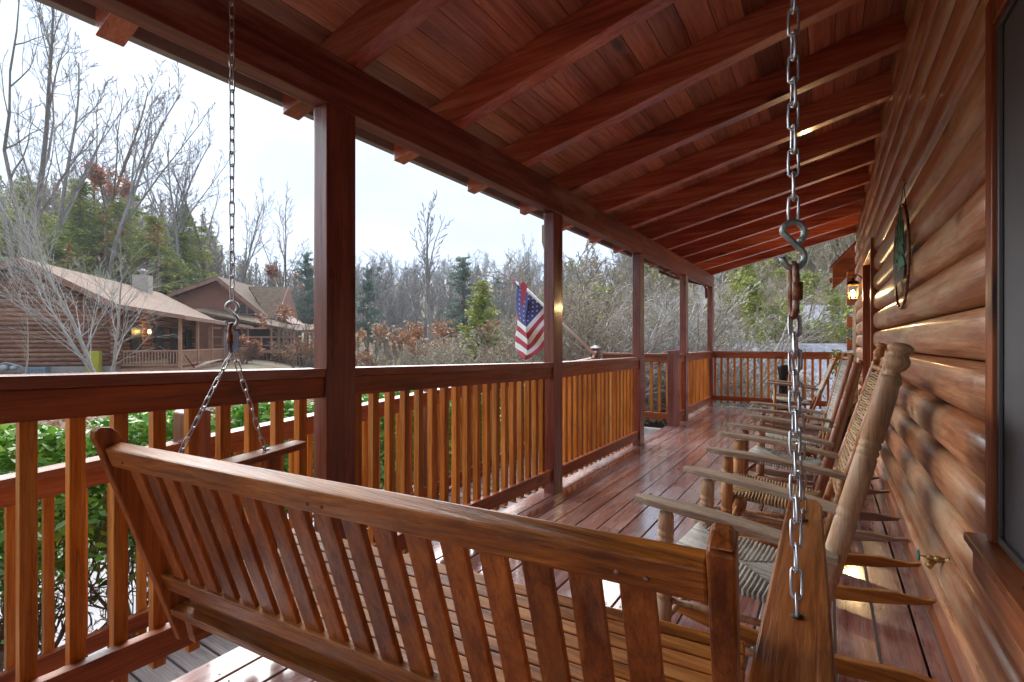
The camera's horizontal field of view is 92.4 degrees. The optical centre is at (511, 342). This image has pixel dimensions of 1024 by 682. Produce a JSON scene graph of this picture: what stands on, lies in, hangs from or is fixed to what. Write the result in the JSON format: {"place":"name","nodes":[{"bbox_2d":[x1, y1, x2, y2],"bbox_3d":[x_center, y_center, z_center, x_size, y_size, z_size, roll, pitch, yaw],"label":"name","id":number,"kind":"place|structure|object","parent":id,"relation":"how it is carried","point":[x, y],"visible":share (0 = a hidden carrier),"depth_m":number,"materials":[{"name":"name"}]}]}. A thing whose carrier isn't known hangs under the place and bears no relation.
{"place":"outdoors","nodes":[
{"label":"outdoors","id":0,"kind":"place"},
{"bbox_2d":[0,486,450,670],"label":"driveway","id":1,"kind":"structure","parent":0,"point":[96,613],"depth_m":4.21,"materials":[{"name":"concrete"}]},
{"bbox_2d":[0,423,148,671],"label":"hedge shrub","id":2,"kind":"object","parent":1,"relation":"on","point":[51,446],"visible":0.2,"depth_m":2.78,"materials":[{"name":"green plant"}]},
{"bbox_2d":[0,410,286,639],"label":"hedge shrub","id":3,"kind":"object","parent":1,"relation":"on","point":[138,436],"visible":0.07,"depth_m":3.21,"materials":[{"name":"green plant"}]},
{"bbox_2d":[211,400,313,559],"bbox_3d":[-1.996,1.449,4.152,1.616,1.986,1.668,0,0,11],"label":"hedge shrub","id":4,"kind":"object","parent":1,"relation":"on","point":[237,412],"visible":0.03,"depth_m":3.96,"materials":[{"name":"green plant"}]},
{"bbox_2d":[284,393,413,528],"bbox_3d":[-1.545,1.490,4.847,1.768,2.079,1.686,0,0,3],"label":"hedge shrub","id":5,"kind":"object","parent":1,"relation":"on","point":[365,397],"depth_m":4.70,"materials":[{"name":"green plant"}]},
{"bbox_2d":[380,390,472,494],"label":"hedge shrub","id":6,"kind":"object","parent":1,"relation":"on","point":[397,393],"visible":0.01,"depth_m":5.33,"materials":[{"name":"green plant"}]},
{"bbox_2d":[395,393,500,494],"bbox_3d":[-0.673,1.490,6.102,1.769,2.079,1.686,0,0,-12],"label":"hedge shrub","id":7,"kind":"object","parent":1,"relation":"on","point":[481,435],"depth_m":5.91,"materials":[{"name":"green plant"}]},
{"bbox_2d":[0,0,629,286],"label":"sky","id":8,"kind":"structure","parent":0,"point":[272,147],"materials":[{"name":"white"}]},
{"bbox_2d":[0,237,952,681],"bbox_3d":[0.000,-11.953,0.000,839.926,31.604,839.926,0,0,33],"label":"ground","id":9,"kind":"structure","parent":0,"point":[258,363],"depth_m":38.90,"materials":[{"name":"grey soil"}]},
{"bbox_2d":[0,362,24,372],"bbox_3d":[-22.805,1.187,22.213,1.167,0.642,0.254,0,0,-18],"label":"car","id":10,"kind":"object","parent":9,"relation":"on","point":[4,367],"visible":0.95,"depth_m":22.19,"materials":[{"name":"grey"}]},
{"bbox_2d":[12,293,30,373],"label":"thin tree","id":11,"kind":"object","parent":9,"relation":"on","point":[27,351],"visible":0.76,"depth_m":19.62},
{"bbox_2d":[0,214,61,265],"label":"hemlock","id":12,"kind":"object","parent":9,"relation":"on","point":[2,242],"visible":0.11,"depth_m":35.93,"materials":[{"name":"green plant"}]},
{"bbox_2d":[0,175,77,269],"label":"hemlock","id":13,"kind":"object","parent":9,"relation":"on","point":[22,200],"visible":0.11,"depth_m":39.96,"materials":[{"name":"green plant"}]},
{"bbox_2d":[27,367,50,373],"bbox_3d":[-21.710,1.360,22.485,0.750,0.480,0.425,0,0,-17],"label":"utility box","id":14,"kind":"object","parent":9,"relation":"on","point":[38,370],"visible":0.53,"depth_m":22.34,"materials":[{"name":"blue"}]},
{"bbox_2d":[2,232,82,268],"bbox_3d":[-43.202,-5.779,43.382,23.301,13.252,9.346,0,0,33],"label":"autumn growth","id":15,"kind":"object","parent":9,"relation":"on","point":[68,250],"visible":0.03,"depth_m":38.33,"materials":[{"name":"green plant"}]},
{"bbox_2d":[0,0,112,259],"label":"bare tree","id":16,"kind":"object","parent":9,"relation":"on","point":[45,152],"visible":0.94,"depth_m":26.48,"materials":[{"name":"grey plant"}]},
{"bbox_2d":[40,228,114,280],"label":"hemlock","id":17,"kind":"object","parent":9,"relation":"on","point":[63,238],"visible":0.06,"depth_m":41.92,"materials":[{"name":"green plant"}]},
{"bbox_2d":[38,178,135,283],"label":"hemlock","id":18,"kind":"object","parent":9,"relation":"on","point":[79,234],"visible":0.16,"depth_m":47.62,"materials":[{"name":"green plant"}]},
{"bbox_2d":[39,34,143,241],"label":"bare tree","id":19,"kind":"object","parent":9,"relation":"on","point":[61,220],"visible":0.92,"depth_m":43.38,"materials":[{"name":"grey plant"}]},
{"bbox_2d":[86,351,101,372],"bbox_3d":[-19.811,1.080,23.247,0.550,1.360,0.330,0,0,-17],"label":"utility cabinet","id":20,"kind":"object","parent":9,"relation":"on","point":[96,358],"visible":0.53,"depth_m":23.14,"materials":[{"name":"metal"}]},
{"bbox_2d":[0,136,196,372],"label":"gray maple","id":21,"kind":"object","parent":9,"relation":"on","point":[79,335],"visible":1,"depth_m":17.40,"materials":[{"name":"grey plant"}]},
{"bbox_2d":[0,175,224,278],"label":"evergreen woods","id":22,"kind":"object","parent":9,"relation":"on","point":[140,213],"visible":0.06,"depth_m":71.96,"materials":[{"name":"green plant"}]},
{"bbox_2d":[80,196,153,284],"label":"hemlock","id":23,"kind":"object","parent":9,"relation":"on","point":[117,207],"visible":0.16,"depth_m":49.59,"materials":[{"name":"green plant"}]},
{"bbox_2d":[0,257,253,372],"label":"log house","id":24,"kind":"structure","parent":9,"relation":"on","point":[182,321],"depth_m":23.82,"materials":[{"name":"beige"}]},
{"bbox_2d":[129,325,141,349],"bbox_3d":[-20.003,-0.200,26.075,0.120,1.400,1.300,0,0,-17],"label":"window","id":25,"kind":"structure","parent":24,"relation":"in","point":[135,342],"depth_m":25.93,"materials":[{"name":"grey glass"}]},
{"bbox_2d":[153,327,163,349],"bbox_3d":[-20.933,-0.200,29.032,0.120,1.400,1.300,0,0,-17],"label":"window","id":26,"kind":"structure","parent":24,"relation":"in","point":[158,341],"depth_m":28.92,"materials":[{"name":"grey glass"}]},
{"bbox_2d":[169,328,176,362],"bbox_3d":[-21.683,0.195,31.417,0.120,2.190,1.100,0,0,-17],"label":"door","id":27,"kind":"structure","parent":24,"relation":"in","point":[173,345],"depth_m":31.28,"materials":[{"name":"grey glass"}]},
{"bbox_2d":[185,329,191,349],"bbox_3d":[-22.553,-0.200,34.184,0.120,1.400,1.300,0,0,-17],"label":"window","id":28,"kind":"structure","parent":24,"relation":"in","point":[188,337],"depth_m":34.05,"materials":[{"name":"grey glass"}]},
{"bbox_2d":[78,58,176,238],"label":"bare tree","id":29,"kind":"object","parent":9,"relation":"on","point":[98,178],"visible":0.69,"depth_m":50.47,"materials":[{"name":"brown plant"}]},
{"bbox_2d":[82,205,182,291],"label":"hemlock","id":30,"kind":"object","parent":9,"relation":"on","point":[105,239],"visible":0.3,"depth_m":45.76,"materials":[{"name":"green plant"}]},
{"bbox_2d":[106,214,191,300],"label":"hemlock","id":31,"kind":"object","parent":9,"relation":"on","point":[152,220],"visible":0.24,"depth_m":46.38,"materials":[{"name":"green plant"}]},
{"bbox_2d":[0,161,313,345],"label":"hillside woods","id":32,"kind":"object","parent":9,"relation":"on","point":[240,269],"visible":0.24,"depth_m":73.89,"materials":[{"name":"grey plant"}]},
{"bbox_2d":[123,250,193,329],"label":"hemlock","id":33,"kind":"object","parent":9,"relation":"on","point":[183,285],"visible":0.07,"depth_m":48.98,"materials":[{"name":"green plant"}]},
{"bbox_2d":[107,62,215,279],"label":"bare tree","id":34,"kind":"object","parent":9,"relation":"on","point":[132,192],"visible":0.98,"depth_m":47.31,"materials":[{"name":"grey plant"}]},
{"bbox_2d":[130,111,193,271],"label":"bare tree","id":35,"kind":"object","parent":9,"relation":"on","point":[173,220],"visible":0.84,"depth_m":51.15,"materials":[{"name":"grey plant"}]},
{"bbox_2d":[105,138,227,278],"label":"bare tree","id":36,"kind":"object","parent":9,"relation":"on","point":[203,265],"visible":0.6,"depth_m":54.10,"materials":[{"name":"grey plant"}]},
{"bbox_2d":[159,206,218,289],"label":"hemlock","id":37,"kind":"object","parent":9,"relation":"on","point":[183,238],"visible":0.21,"depth_m":53.81,"materials":[{"name":"green plant"}]},
{"bbox_2d":[173,408,210,517],"bbox_3d":[-1.843,1.343,2.827,0.140,1.915,0.140,0,0,33],"label":"newel post","id":38,"kind":"object","parent":9,"relation":"on","point":[205,432],"visible":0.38,"depth_m":2.81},
{"bbox_2d":[0,441,180,681],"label":"ramp railing","id":39,"kind":"object","parent":38,"relation":"attached to","point":[51,485],"visible":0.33,"depth_m":2.31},
{"bbox_2d":[211,391,426,554],"bbox_3d":[-1.299,0.994,3.693,0.115,1.098,1.896,0,0,33],"label":"ramp railing","id":40,"kind":"object","parent":38,"relation":"attached to","point":[237,441],"visible":0.2,"depth_m":3.80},
{"bbox_2d":[160,112,235,265],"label":"bare tree","id":41,"kind":"object","parent":9,"relation":"on","point":[185,183],"visible":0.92,"depth_m":53.28,"materials":[{"name":"grey plant"}]},
{"bbox_2d":[167,276,313,367],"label":"gabled house","id":42,"kind":"structure","parent":9,"relation":"on","point":[209,297],"depth_m":44.82,"materials":[{"name":"brown"}]},
{"bbox_2d":[0,373,481,549],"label":"fallen leaves","id":43,"kind":"object","parent":9,"relation":"on","point":[53,422],"visible":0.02,"depth_m":10.90,"materials":[{"name":"orange plant"}]},
{"bbox_2d":[227,334,264,363],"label":"red shrub","id":44,"kind":"object","parent":9,"relation":"on","point":[249,354],"visible":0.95,"depth_m":33.11,"materials":[{"name":"brown plant"}]},
{"bbox_2d":[237,180,275,282],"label":"bare tree","id":45,"kind":"object","parent":9,"relation":"on","point":[250,256],"visible":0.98,"depth_m":62.87,"materials":[{"name":"grey plant"}]},
{"bbox_2d":[244,183,313,292],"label":"bare tree","id":46,"kind":"object","parent":9,"relation":"on","point":[271,271],"visible":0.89,"depth_m":64.00,"materials":[{"name":"gray bark"}]},
{"bbox_2d":[253,299,313,367],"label":"rust shrub","id":47,"kind":"object","parent":9,"relation":"on","point":[299,346],"visible":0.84,"depth_m":33.78,"materials":[{"name":"brown plant"}]},
{"bbox_2d":[293,250,313,350],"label":"pine","id":48,"kind":"object","parent":9,"relation":"on","point":[307,272],"visible":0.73,"depth_m":59.48,"materials":[{"name":"brown plant"}]},
{"bbox_2d":[355,266,387,363],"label":"pine","id":49,"kind":"object","parent":9,"relation":"on","point":[368,285],"visible":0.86,"depth_m":61.79,"materials":[{"name":"green plant"}]},
{"bbox_2d":[128,427,660,681],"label":"access ramp","id":50,"kind":"structure","parent":9,"relation":"on","point":[180,662],"depth_m":2.45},
{"bbox_2d":[355,320,444,366],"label":"rust shrub","id":51,"kind":"object","parent":9,"relation":"on","point":[362,355],"visible":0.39,"depth_m":16.75,"materials":[{"name":"brown plant"}]},
{"bbox_2d":[367,316,436,365],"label":"rust shrub","id":52,"kind":"object","parent":9,"relation":"on","point":[384,333],"visible":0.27,"depth_m":19.38,"materials":[{"name":"brown plant"}]},
{"bbox_2d":[424,388,436,497],"bbox_3d":[-0.750,1.355,4.526,0.090,1.890,0.090,0,0,33],"label":"newel post","id":53,"kind":"object","parent":9,"relation":"on","point":[425,445],"visible":0.11,"depth_m":4.51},
{"bbox_2d":[437,380,538,493],"bbox_3d":[-0.218,0.881,5.372,0.115,1.098,1.901,0,0,33],"label":"ramp railing","id":54,"kind":"object","parent":53,"relation":"attached to","point":[438,440],"visible":0.16,"depth_m":5.05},
{"bbox_2d":[410,191,451,342],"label":"pale tree","id":55,"kind":"object","parent":9,"relation":"on","point":[428,277],"visible":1,"depth_m":45.53,"materials":[{"name":"grey plant"}]},
{"bbox_2d":[438,255,486,358],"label":"pine","id":56,"kind":"object","parent":9,"relation":"on","point":[463,274],"visible":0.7,"depth_m":65.30,"materials":[{"name":"green plant"}]},
{"bbox_2d":[425,317,503,362],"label":"rust shrub","id":57,"kind":"object","parent":9,"relation":"on","point":[441,333],"visible":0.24,"depth_m":22.69,"materials":[{"name":"brown plant"}]},
{"bbox_2d":[279,249,672,363],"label":"woods","id":58,"kind":"object","parent":9,"relation":"on","point":[400,302],"visible":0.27,"depth_m":84.16,"materials":[{"name":"grey plant"}]},
{"bbox_2d":[442,278,509,361],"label":"cedar","id":59,"kind":"object","parent":9,"relation":"on","point":[480,304],"visible":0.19,"depth_m":23.81,"materials":[{"name":"green plant"}]},
{"bbox_2d":[371,265,625,340],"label":"evergreens","id":60,"kind":"object","parent":9,"relation":"on","point":[496,282],"visible":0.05,"depth_m":96.14,"materials":[{"name":"green plant"}]},
{"bbox_2d":[503,233,531,335],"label":"bare tree","id":61,"kind":"object","parent":9,"relation":"on","point":[511,298],"visible":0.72,"depth_m":56.63,"materials":[{"name":"grey plant"}]},
{"bbox_2d":[35,0,1023,681],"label":"log cabin","id":62,"kind":"object","parent":9,"relation":"on","point":[649,132],"visible":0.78,"depth_m":2.54,"materials":[{"name":"brown"}]},
{"bbox_2d":[0,368,325,681],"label":"porch railing","id":63,"kind":"object","parent":62,"relation":"attached to","point":[28,402],"visible":0.67,"depth_m":1.50,"materials":[{"name":"wood"}]},
{"bbox_2d":[355,362,552,553],"bbox_3d":[-0.243,0.629,3.097,0.115,1.029,1.931,0,0,33],"label":"porch railing","id":64,"kind":"object","parent":62,"relation":"attached to","point":[372,382],"visible":0.8,"depth_m":2.96,"materials":[{"name":"wood"}]},
{"bbox_2d":[90,0,836,681],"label":"porch swing","id":65,"kind":"object","parent":62,"relation":"hanging from","point":[324,602],"visible":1,"depth_m":0.96,"materials":[{"name":"brown wood"}]},
{"bbox_2d":[171,405,951,681],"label":"porch floor","id":66,"kind":"structure","parent":62,"relation":"attached to","point":[583,497],"depth_m":3.20,"materials":[{"name":"wood"}]},
{"bbox_2d":[668,350,679,426],"bbox_3d":[2.334,0.655,7.083,0.140,1.091,0.140,0,0,33],"label":"newel post","id":67,"kind":"object","parent":66,"relation":"on","point":[674,388],"visible":1,"depth_m":7.03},
{"bbox_2d":[602,353,667,421],"bbox_3d":[1.874,0.662,7.452,1.026,1.005,0.115,0,0,33],"label":"landing railing","id":68,"kind":"object","parent":67,"relation":"attached to","point":[651,358],"visible":0.45,"depth_m":7.26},
{"bbox_2d":[635,342,939,681],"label":"rocking chair","id":69,"kind":"object","parent":66,"relation":"on","point":[756,562],"visible":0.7,"depth_m":1.60,"materials":[{"name":"wood"}]},
{"bbox_2d":[765,356,837,432],"bbox_3d":[3.938,0.684,6.674,1.040,1.008,0.572,0,0,29],"label":"rocking chair","id":70,"kind":"object","parent":66,"relation":"on","point":[819,389],"visible":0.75,"depth_m":6.60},
{"bbox_2d":[714,360,907,541],"bbox_3d":[1.929,0.650,3.219,1.040,1.077,0.572,0,0,39],"label":"rocking chair","id":71,"kind":"object","parent":66,"relation":"on","point":[836,431],"visible":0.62,"depth_m":3.14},
{"bbox_2d":[748,353,889,495],"bbox_3d":[2.424,0.637,4.043,1.040,1.102,0.572,0,0,28],"label":"rocking chair","id":72,"kind":"object","parent":66,"relation":"on","point":[838,387],"visible":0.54,"depth_m":3.96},
{"bbox_2d":[705,343,936,604],"bbox_3d":[1.482,0.594,2.515,1.040,1.188,0.572,0,0,31],"label":"rocking chair","id":73,"kind":"object","parent":66,"relation":"on","point":[733,496],"visible":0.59,"depth_m":2.45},
{"bbox_2d":[822,399,857,469],"bbox_3d":[2.842,0.831,4.155,0.385,0.732,0.384,0,0,33],"label":"rocking chair","id":74,"kind":"object","parent":66,"relation":"on","point":[847,422],"visible":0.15,"depth_m":4.10,"materials":[{"name":"brown wood"}]},
{"bbox_2d":[823,349,857,414],"bbox_3d":[4.711,0.638,7.041,0.418,1.116,0.458,0,0,33],"label":"rocking chair","id":75,"kind":"object","parent":66,"relation":"on","point":[848,353],"visible":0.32,"depth_m":7.01,"materials":[{"name":"wood"}]},
{"bbox_2d":[563,357,639,477],"bbox_3d":[0.896,0.660,4.867,0.115,1.000,1.960,0,0,33],"label":"porch railing","id":76,"kind":"object","parent":62,"relation":"attached to","point":[598,409],"visible":0.94,"depth_m":4.72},
{"bbox_2d":[680,353,685,418],"bbox_3d":[2.488,0.660,7.341,0.115,0.990,0.418,0,0,33],"label":"porch railing","id":77,"kind":"object","parent":62,"relation":"attached to","point":[682,359],"visible":0.3,"depth_m":7.46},
{"bbox_2d":[688,351,711,413],"bbox_3d":[3.198,0.652,8.446,0.115,0.985,1.890,0,0,33],"label":"porch railing","id":78,"kind":"object","parent":62,"relation":"attached to","point":[698,381],"visible":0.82,"depth_m":8.40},
{"bbox_2d":[713,351,841,408],"bbox_3d":[4.681,0.641,8.714,2.076,0.967,0.115,0,0,33],"label":"porch railing","id":79,"kind":"object","parent":62,"relation":"attached to","point":[768,356],"visible":0.62,"depth_m":8.83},
{"bbox_2d":[846,274,861,300],"bbox_3d":[4.372,-0.705,6.248,0.194,0.334,0.144,0,0,33],"label":"wall lantern","id":80,"kind":"object","parent":62,"relation":"attached to","point":[852,282],"depth_m":6.24,"materials":[{"name":"black metal"}]},
{"bbox_2d":[862,238,882,386],"bbox_3d":[4.015,0.079,5.426,0.160,2.238,1.430,0,0,33],"label":"door","id":81,"kind":"structure","parent":62,"relation":"in","point":[869,271],"depth_m":5.95,"materials":[{"name":"brown wood"}]},
{"bbox_2d":[893,179,910,309],"bbox_3d":[2.288,-0.573,2.875,0.047,0.762,0.688,0,0,33],"label":"wall hanging","id":82,"kind":"object","parent":62,"relation":"attached to","point":[899,261],"depth_m":2.80,"materials":[{"name":"metal"}]},
{"bbox_2d":[917,549,949,568],"bbox_3d":[1.670,0.865,1.946,0.098,0.069,0.044,0,0,33],"label":"hose tap","id":83,"kind":"object","parent":62,"relation":"attached to","point":[933,561],"visible":0.94,"depth_m":1.94,"materials":[{"name":"gold metal"}]},
{"bbox_2d":[964,0,1023,651],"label":"window","id":84,"kind":"structure","parent":62,"relation":"in","point":[998,553],"depth_m":1.29,"materials":[{"name":"grey"}]},
{"bbox_2d":[519,233,543,294],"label":"bare tree","id":85,"kind":"object","parent":9,"relation":"on","point":[531,266],"visible":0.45,"depth_m":59.77,"materials":[{"name":"grey plant"}]},
{"bbox_2d":[310,249,832,427],"bbox_3d":[3.539,0.147,22.868,26.555,9.413,25.926,0,0,-7],"label":"thicket","id":86,"kind":"object","parent":9,"relation":"on","point":[583,332],"visible":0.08,"depth_m":13.35,"materials":[{"name":"brown plant"}]},
{"bbox_2d":[517,253,627,320],"bbox_3d":[2.439,-0.205,18.578,3.635,6.679,3.766,0,0,31],"label":"bare tree","id":87,"kind":"object","parent":9,"relation":"on","point":[582,280],"visible":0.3,"depth_m":18.37,"materials":[{"name":"grey plant"}]},
{"bbox_2d":[541,260,631,329],"bbox_3d":[2.893,0.015,20.375,5.354,6.561,4.169,0,0,26],"label":"leafing tree","id":88,"kind":"object","parent":9,"relation":"on","point":[596,287],"visible":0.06,"depth_m":19.32,"materials":[{"name":"green plant"}]},
{"bbox_2d":[590,345,600,358],"bbox_3d":[1.317,1.170,7.738,0.140,2.260,0.140,0,0,33],"label":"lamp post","id":89,"kind":"object","parent":9,"relation":"on","point":[595,348],"visible":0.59,"depth_m":7.70,"materials":[{"name":"metal"}]},
{"bbox_2d":[512,279,596,359],"bbox_3d":[0.637,-0.379,7.546,1.338,1.295,0.494,0,0,9],"label":"flag","id":90,"kind":"object","parent":89,"relation":"attached to","point":[529,340],"visible":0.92,"depth_m":7.57,"materials":[{"name":"multicoloured fabric"}]},
{"bbox_2d":[564,248,631,311],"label":"bare tree","id":91,"kind":"object","parent":9,"relation":"on","point":[611,284],"visible":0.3,"depth_m":22.13,"materials":[{"name":"grey plant"}]},
{"bbox_2d":[574,286,694,404],"bbox_3d":[2.763,0.583,11.158,2.622,3.743,2.048,0,0,16],"label":"pale shrub","id":92,"kind":"object","parent":9,"relation":"on","point":[647,343],"visible":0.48,"depth_m":10.93,"materials":[{"name":"beige plant"}]},
{"bbox_2d":[598,256,671,315],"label":"bare tree","id":93,"kind":"object","parent":9,"relation":"on","point":[645,271],"visible":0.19,"depth_m":27.77,"materials":[{"name":"grey plant"}]},
{"bbox_2d":[616,264,677,316],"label":"bare tree","id":94,"kind":"object","parent":9,"relation":"on","point":[645,289],"visible":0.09,"depth_m":23.79,"materials":[{"name":"grey plant"}]},
{"bbox_2d":[609,276,730,409],"bbox_3d":[4.041,0.414,12.674,3.016,4.306,2.357,0,0,13],"label":"pale shrub","id":95,"kind":"object","parent":9,"relation":"on","point":[699,311],"visible":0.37,"depth_m":12.49,"materials":[{"name":"beige plant"}]},
{"bbox_2d":[543,234,854,318],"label":"slope woods","id":96,"kind":"object","parent":9,"relation":"on","point":[849,240],"visible":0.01,"depth_m":39.04,"materials":[{"name":"grey plant"}]},
{"bbox_2d":[645,272,764,425],"bbox_3d":[4.375,0.729,11.981,2.614,4.776,3.346,0,0,-11],"label":"pale shrub","id":97,"kind":"object","parent":9,"relation":"on","point":[697,347],"visible":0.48,"depth_m":11.40,"materials":[{"name":"beige plant"}]},
{"bbox_2d":[688,284,763,364],"bbox_3d":[7.530,0.611,17.688,2.736,6.510,2.138,0,0,33],"label":"pale stem tree","id":98,"kind":"object","parent":9,"relation":"on","point":[715,293],"visible":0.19,"depth_m":17.80,"materials":[{"name":"grey plant"}]},
{"bbox_2d":[665,281,806,349],"bbox_3d":[8.244,0.641,19.547,5.195,6.366,4.045,0,0,3],"label":"leafing tree","id":99,"kind":"object","parent":9,"relation":"on","point":[783,313],"visible":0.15,"depth_m":18.12,"materials":[{"name":"green plant"}]},
{"bbox_2d":[617,233,855,319],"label":"slope evergreens","id":100,"kind":"object","parent":9,"relation":"on","point":[836,243],"visible":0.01,"depth_m":48.55,"materials":[{"name":"green plant"}]},
{"bbox_2d":[645,343,858,434],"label":"road","id":101,"kind":"structure","parent":9,"relation":"on","point":[821,347],"depth_m":16.79,"materials":[{"name":"asphalt"}]},
{"bbox_2d":[693,333,838,409],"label":"undergrowth","id":102,"kind":"object","parent":9,"relation":"on","point":[808,372],"visible":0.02,"depth_m":15.17,"materials":[{"name":"grey plant"}]},
{"bbox_2d":[714,295,828,407],"bbox_3d":[5.849,1.088,11.884,3.106,4.434,2.427,0,0,25],"label":"pale shrub","id":103,"kind":"object","parent":9,"relation":"on","point":[784,335],"visible":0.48,"depth_m":11.61,"materials":[{"name":"beige plant"}]},
{"bbox_2d":[714,258,829,342],"bbox_3d":[12.326,-1.378,24.349,5.313,8.361,6.823,0,0,3],"label":"leafing tree","id":104,"kind":"object","parent":9,"relation":"on","point":[747,268],"visible":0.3,"depth_m":23.20,"materials":[{"name":"green plant"}]},
{"bbox_2d":[730,258,847,342],"bbox_3d":[11.909,-0.110,21.111,4.880,7.681,6.268,0,0,21],"label":"leafing tree","id":105,"kind":"object","parent":9,"relation":"on","point":[753,294],"visible":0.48,"depth_m":20.07,"materials":[{"name":"green plant"}]},
{"bbox_2d":[748,244,841,341],"bbox_3d":[14.451,-2.008,25.522,4.740,7.461,6.088,0,0,-13],"label":"leafing tree","id":106,"kind":"object","parent":9,"relation":"on","point":[781,274],"visible":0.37,"depth_m":24.69,"materials":[{"name":"green plant"}]},
{"bbox_2d":[734,284,858,342],"bbox_3d":[12.677,-0.023,19.494,6.102,7.478,4.752,0,0,-16],"label":"leafing tree","id":107,"kind":"object","parent":9,"relation":"on","point":[839,335],"visible":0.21,"depth_m":19.33,"materials":[{"name":"green plant"}]},
{"bbox_2d":[748,305,857,342],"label":"gray roof house","id":108,"kind":"structure","parent":9,"relation":"on","point":[817,313],"depth_m":28.27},
{"bbox_2d":[776,365,791,414],"bbox_3d":[4.511,0.783,8.156,0.236,0.827,0.236,0,0,33],"label":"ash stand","id":109,"kind":"object","parent":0,"point":[783,372],"visible":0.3,"depth_m":8.10,"materials":[{"name":"black metal"}]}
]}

